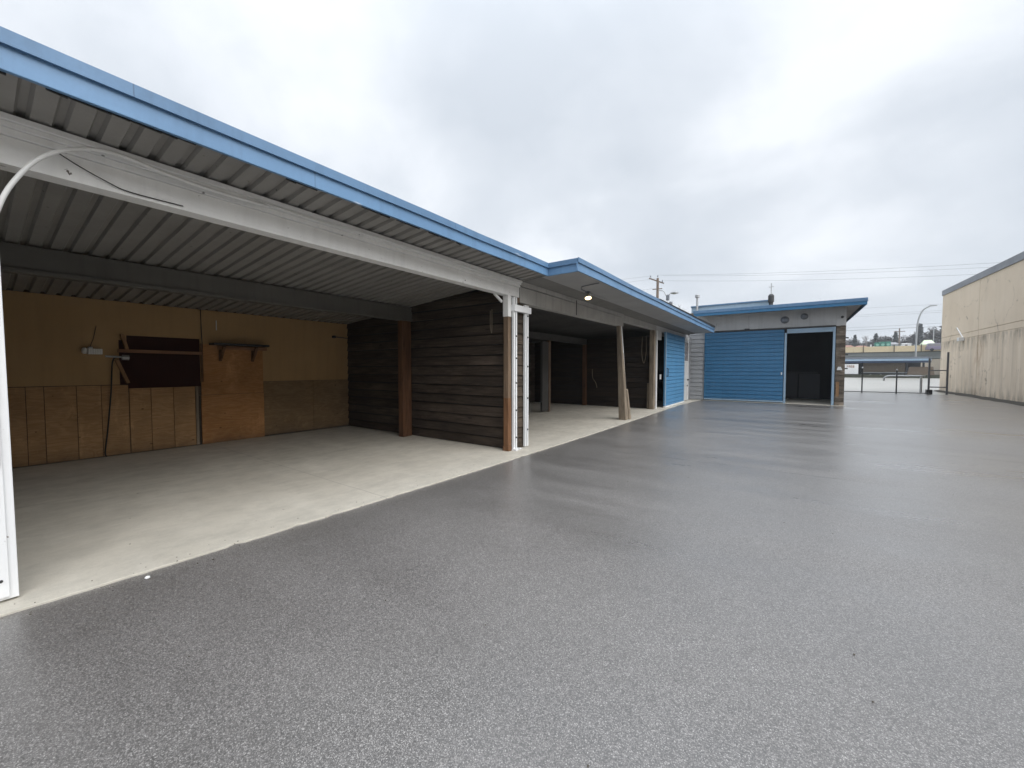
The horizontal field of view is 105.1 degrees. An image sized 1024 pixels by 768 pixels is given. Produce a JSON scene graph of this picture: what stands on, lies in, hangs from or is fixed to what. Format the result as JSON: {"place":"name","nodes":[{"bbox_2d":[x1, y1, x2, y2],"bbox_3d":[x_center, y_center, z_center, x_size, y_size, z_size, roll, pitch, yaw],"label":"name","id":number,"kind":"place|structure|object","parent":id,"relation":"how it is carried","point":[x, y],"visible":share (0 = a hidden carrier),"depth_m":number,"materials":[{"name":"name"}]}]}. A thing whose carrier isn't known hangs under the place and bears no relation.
{"place":"outdoors","nodes":[
{"label":"outdoors","id":0,"kind":"place"},
{"bbox_2d":[0,399,698,617],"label":"floor","id":1,"kind":"structure","parent":0,"point":[179,504],"depth_m":4.84,"materials":[{"name":"concrete"}]},
{"bbox_2d":[0,26,714,600],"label":"storage shed","id":2,"kind":"structure","parent":1,"relation":"on","point":[420,350],"depth_m":6.34,"materials":[{"name":"brown wood"}]},
{"bbox_2d":[81,347,102,353],"bbox_3d":[-6.890,-0.549,6.434,0.145,0.120,0.230,2,3,36],"label":"wall light","id":3,"kind":"object","parent":2,"relation":"attached to","point":[88,350],"visible":1,"depth_m":6.40,"materials":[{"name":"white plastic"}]},
{"bbox_2d":[104,358,114,456],"bbox_3d":[-6.794,0.383,6.653,0.046,1.685,0.200,2,3,36],"label":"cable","id":4,"kind":"object","parent":2,"relation":"attached to","point":[109,406],"visible":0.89,"depth_m":6.63,"materials":[{"name":"black rubber"}]},
{"bbox_2d":[105,355,129,359],"bbox_3d":[-6.675,-0.450,6.638,0.090,0.092,0.287,2,3,36],"label":"pipe clamp","id":5,"kind":"object","parent":2,"relation":"attached to","point":[124,357],"visible":1,"depth_m":6.67,"materials":[{"name":"metal"}]},
{"bbox_2d":[59,154,182,205],"bbox_3d":[-2.920,-1.529,2.970,0.016,0.145,0.682,2,3,35],"label":"cable","id":6,"kind":"object","parent":2,"relation":"attached to","point":[116,186],"visible":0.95,"depth_m":2.92,"materials":[{"name":"white plastic"}]},
{"bbox_2d":[115,359,129,382],"bbox_3d":[-6.706,-0.216,6.755,0.081,0.416,0.188,1,2,25],"label":"brace","id":7,"kind":"object","parent":2,"relation":"attached to","point":[121,369],"visible":1,"depth_m":6.73,"materials":[{"name":"brown wood"}]},
{"bbox_2d":[120,334,128,348],"bbox_3d":[-6.680,-0.726,6.763,0.090,0.273,0.103,2,3,36],"label":"brace","id":8,"kind":"object","parent":2,"relation":"attached to","point":[124,341],"visible":0.97,"depth_m":6.74,"materials":[{"name":"brown wood"}]},
{"bbox_2d":[0,146,266,211],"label":"conduit","id":9,"kind":"object","parent":2,"relation":"attached to","point":[18,176],"visible":1,"depth_m":2.70,"materials":[{"name":"white plastic"}]},
{"bbox_2d":[117,349,201,354],"bbox_3d":[-6.375,-0.581,7.156,0.045,0.065,1.165,2,3,36],"label":"rail","id":10,"kind":"object","parent":2,"relation":"attached to","point":[156,351],"visible":1,"depth_m":7.10,"materials":[{"name":"brown wood"}]},
{"bbox_2d":[200,309,202,348],"bbox_3d":[-6.055,-1.070,7.653,0.014,0.760,0.027,2,3,36],"label":"cable","id":11,"kind":"object","parent":2,"relation":"hanging from","point":[201,328],"visible":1,"depth_m":7.65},
{"bbox_2d":[209,343,269,361],"bbox_3d":[-5.582,-0.645,8.115,0.290,0.355,1.040,2,3,36],"label":"shelf","id":12,"kind":"object","parent":2,"relation":"attached to","point":[228,346],"visible":1,"depth_m":8.10,"materials":[{"name":"black paint"}]},
{"bbox_2d":[253,198,516,281],"bbox_3d":[-1.150,-1.761,5.313,0.018,0.044,4.200,2,3,36],"label":"cable","id":13,"kind":"object","parent":2,"relation":"attached to","point":[372,236],"visible":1,"depth_m":4.55,"materials":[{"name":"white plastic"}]},
{"bbox_2d":[540,341,548,411],"bbox_3d":[1.122,-0.262,13.531,0.080,2.400,0.405,2,3,36],"label":"post","id":14,"kind":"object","parent":2,"relation":"in","point":[544,345],"depth_m":13.45,"materials":[{"name":"wood"}]},
{"bbox_2d":[581,283,598,299],"bbox_3d":[1.533,-1.867,7.955,0.292,0.171,0.948,0,2,2],"label":"floodlight","id":15,"kind":"object","parent":2,"relation":"hanging from","point":[588,296],"visible":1,"depth_m":8.30,"materials":[{"name":"grey metal"}]},
{"bbox_2d":[641,336,646,362],"bbox_3d":[4.958,-1.288,14.740,0.192,1.043,0.028,2,3,36],"label":"rope","id":16,"kind":"object","parent":2,"relation":"hanging from","point":[646,348],"visible":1,"depth_m":14.73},
{"bbox_2d":[663,332,684,407],"bbox_3d":[6.843,-0.600,16.400,0.146,2.922,3.210,2,3,36],"label":"sliding door","id":17,"kind":"structure","parent":2,"relation":"in","point":[674,345],"depth_m":16.14,"materials":[{"name":"blue paint"}]},
{"bbox_2d":[684,338,688,399],"bbox_3d":[8.101,-0.702,18.294,0.122,2.980,1.200,2,3,36],"label":"side door","id":18,"kind":"structure","parent":2,"relation":"in","point":[686,376],"depth_m":18.53,"materials":[{"name":"white plastic"}]},
{"bbox_2d":[0,392,1023,767],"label":"yard","id":19,"kind":"structure","parent":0,"point":[666,588],"depth_m":2.33,"materials":[{"name":"grey asphalt"}]},
{"bbox_2d":[2,410,991,766],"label":"grit","id":20,"kind":"object","parent":19,"relation":"on","point":[412,490],"visible":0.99,"depth_m":3.08,"materials":[{"name":"grey gravel"}]},
{"bbox_2d":[934,390,1023,405],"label":"verge","id":21,"kind":"structure","parent":19,"relation":"on","point":[995,399],"depth_m":19.34,"materials":[{"name":"grey concrete"}]},
{"bbox_2d":[939,251,1023,401],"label":"warehouse","id":22,"kind":"structure","parent":21,"relation":"on","point":[983,311],"depth_m":20.11,"materials":[{"name":"concrete"}]},
{"bbox_2d":[957,327,963,340],"bbox_3d":[26.733,-2.994,23.508,0.230,0.886,1.315,2,3,36],"label":"wall lamp","id":23,"kind":"object","parent":22,"relation":"attached to","point":[960,338],"visible":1,"depth_m":23.12,"materials":[{"name":"white plastic"}]},
{"bbox_2d":[0,0,1023,345],"label":"sky","id":24,"kind":"structure","parent":0,"point":[679,142],"materials":[{"name":"white"}]},
{"bbox_2d":[695,398,833,404],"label":"floor","id":25,"kind":"structure","parent":0,"point":[809,401],"depth_m":18.07,"materials":[{"name":"concrete"}]},
{"bbox_2d":[689,283,867,405],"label":"workshop","id":26,"kind":"structure","parent":25,"relation":"on","point":[768,356],"depth_m":18.07,"materials":[{"name":"grey paint"}]},
{"bbox_2d":[704,330,783,401],"bbox_3d":[10.570,-0.817,18.033,3.155,3.180,0.100,2,3,36],"label":"sliding door","id":27,"kind":"structure","parent":26,"relation":"in","point":[744,365],"depth_m":17.96,"materials":[{"name":"blue paint"}]},
{"bbox_2d":[781,316,788,323],"bbox_3d":[11.842,-2.786,17.033,0.320,0.320,0.138,2,3,36],"label":"wall vent","id":28,"kind":"object","parent":26,"relation":"attached to","point":[784,319],"depth_m":17.01,"materials":[{"name":"grey metal"}]},
{"bbox_2d":[801,313,807,319],"bbox_3d":[12.395,-2.871,16.634,0.272,0.272,0.138,2,3,36],"label":"wall vent","id":29,"kind":"object","parent":26,"relation":"attached to","point":[804,316],"depth_m":16.61,"materials":[{"name":"grey metal"}]},
{"bbox_2d":[708,400,838,405],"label":"path","id":30,"kind":"structure","parent":0,"point":[778,403],"depth_m":17.06,"materials":[{"name":"concrete"}]},
{"bbox_2d":[845,364,857,373],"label":"signboard","id":31,"kind":"object","parent":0,"point":[852,369],"visible":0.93,"depth_m":71.99,"materials":[{"name":"metal"}]},
{"bbox_2d":[844,378,954,394],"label":"lot","id":32,"kind":"structure","parent":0,"point":[877,385],"depth_m":36.32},
{"bbox_2d":[883,375,924,392],"bbox_3d":[25.766,-0.022,25.843,1.998,1.129,0.120,2,3,36],"label":"barrier arm","id":33,"kind":"object","parent":32,"relation":"on","point":[921,378],"visible":0.94,"depth_m":25.51},
{"bbox_2d":[925,352,949,394],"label":"gate","id":34,"kind":"structure","parent":32,"relation":"on","point":[928,390],"depth_m":23.45,"materials":[{"name":"grey metal"}]},
{"bbox_2d":[899,352,940,374],"bbox_3d":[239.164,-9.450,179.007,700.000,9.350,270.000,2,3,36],"label":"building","id":35,"kind":"structure","parent":0,"point":[935,364],"depth_m":111.47,"materials":[{"name":"white"}]},
{"bbox_2d":[846,339,859,345],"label":"leafy tree","id":36,"kind":"object","parent":35,"relation":"on","point":[849,342],"visible":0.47,"depth_m":157.88,"materials":[{"name":"green plant"}]},
{"bbox_2d":[851,335,857,346],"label":"conifer tree","id":37,"kind":"object","parent":35,"relation":"on","point":[854,344],"visible":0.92,"depth_m":156.03,"materials":[{"name":"green plant"}]},
{"bbox_2d":[863,339,872,346],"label":"leafy tree","id":38,"kind":"object","parent":35,"relation":"on","point":[868,343],"visible":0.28,"depth_m":157.63,"materials":[{"name":"green plant"}]},
{"bbox_2d":[870,333,878,346],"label":"conifer tree","id":39,"kind":"object","parent":35,"relation":"on","point":[875,339],"visible":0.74,"depth_m":153.19,"materials":[{"name":"green plant"}]},
{"bbox_2d":[879,336,892,341],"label":"leafy tree","id":40,"kind":"object","parent":35,"relation":"on","point":[887,339],"visible":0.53,"depth_m":149.48,"materials":[{"name":"green plant"}]},
{"bbox_2d":[892,332,900,343],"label":"conifer tree","id":41,"kind":"object","parent":35,"relation":"on","point":[895,337],"visible":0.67,"depth_m":147.71,"materials":[{"name":"green plant"}]},
{"bbox_2d":[894,328,904,343],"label":"utility pole","id":42,"kind":"object","parent":35,"relation":"on","point":[899,331],"visible":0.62,"depth_m":136.48,"materials":[{"name":"brown wood"}]},
{"bbox_2d":[899,343,911,345],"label":"hut","id":43,"kind":"object","parent":35,"relation":"on","point":[905,344],"visible":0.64,"depth_m":130.05,"materials":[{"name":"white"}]},
{"bbox_2d":[897,335,914,345],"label":"leafy tree","id":44,"kind":"object","parent":35,"relation":"on","point":[908,341],"visible":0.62,"depth_m":148.41,"materials":[{"name":"green plant"}]},
{"bbox_2d":[917,323,923,344],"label":"conifer tree","id":45,"kind":"object","parent":35,"relation":"on","point":[920,336],"visible":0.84,"depth_m":144.59,"materials":[{"name":"green plant"}]},
{"bbox_2d":[911,331,936,344],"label":"leafy tree","id":46,"kind":"object","parent":35,"relation":"on","point":[923,336],"visible":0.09,"depth_m":148.08,"materials":[{"name":"green plant"}]},
{"bbox_2d":[920,340,933,344],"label":"shelter","id":47,"kind":"object","parent":35,"relation":"on","point":[925,342],"visible":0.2,"depth_m":129.00,"materials":[{"name":"fabric"}]},
{"bbox_2d":[922,326,941,342],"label":"leafy tree","id":48,"kind":"object","parent":35,"relation":"on","point":[937,336],"visible":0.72,"depth_m":140.10,"materials":[{"name":"green plant"}]},
{"bbox_2d":[925,343,940,350],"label":"parked van","id":49,"kind":"object","parent":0,"point":[932,346],"visible":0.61,"depth_m":95.20,"materials":[{"name":"grey metal"}]},
{"label":"ground","id":50,"kind":"structure","parent":0,"visible":0},
{"bbox_2d":[649,275,677,300],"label":"utility pole","id":51,"kind":"object","parent":50,"relation":"on","point":[658,288],"visible":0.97,"depth_m":57.75,"materials":[{"name":"brown wood"}]},
{"bbox_2d":[704,262,1000,274],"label":"power line","id":52,"kind":"object","parent":51,"relation":"attached to","point":[862,269],"visible":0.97,"depth_m":44.86,"materials":[{"name":"metal"}]},
{"bbox_2d":[735,267,987,275],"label":"power line","id":53,"kind":"object","parent":51,"relation":"attached to","point":[862,272],"visible":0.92,"depth_m":45.31,"materials":[{"name":"metal"}]},
{"bbox_2d":[772,274,974,280],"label":"power line","id":54,"kind":"object","parent":51,"relation":"attached to","point":[867,278],"visible":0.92,"depth_m":44.91,"materials":[{"name":"metal"}]},
{"bbox_2d":[861,367,862,392],"bbox_3d":[22.353,-0.263,25.055,0.086,1.670,0.086,-1,3,-32],"label":"fence post","id":55,"kind":"object","parent":50,"relation":"on","point":[862,381],"visible":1,"depth_m":25.04,"materials":[{"name":"metal"}]},
{"bbox_2d":[845,357,933,374],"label":"carport","id":56,"kind":"object","parent":50,"relation":"on","point":[891,365],"visible":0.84,"depth_m":69.95,"materials":[{"name":"blue metal"}]},
{"bbox_2d":[845,374,939,377],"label":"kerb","id":57,"kind":"structure","parent":50,"relation":"on","point":[872,376],"depth_m":69.03,"materials":[{"name":"grey concrete"}]},
{"bbox_2d":[845,344,940,358],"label":"overpass","id":58,"kind":"object","parent":50,"relation":"on","point":[879,351],"visible":0.16,"depth_m":101.22,"materials":[{"name":"concrete"}]},
{"bbox_2d":[895,369,897,393],"bbox_3d":[23.646,-0.163,24.132,0.086,1.540,0.086,1,2,13],"label":"fence post","id":59,"kind":"object","parent":50,"relation":"on","point":[896,380],"visible":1,"depth_m":24.11,"materials":[{"name":"metal"}]},
{"bbox_2d":[844,391,929,393],"bbox_3d":[22.817,0.504,24.752,4.900,0.048,0.056,2,3,36],"label":"fence rail","id":60,"kind":"object","parent":59,"relation":"attached to","point":[886,392],"visible":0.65,"depth_m":24.36,"materials":[{"name":"metal"}]},
{"bbox_2d":[915,305,936,356],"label":"street lamp","id":61,"kind":"object","parent":50,"relation":"on","point":[917,329],"visible":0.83,"depth_m":73.27,"materials":[{"name":"metal"}]}
]}

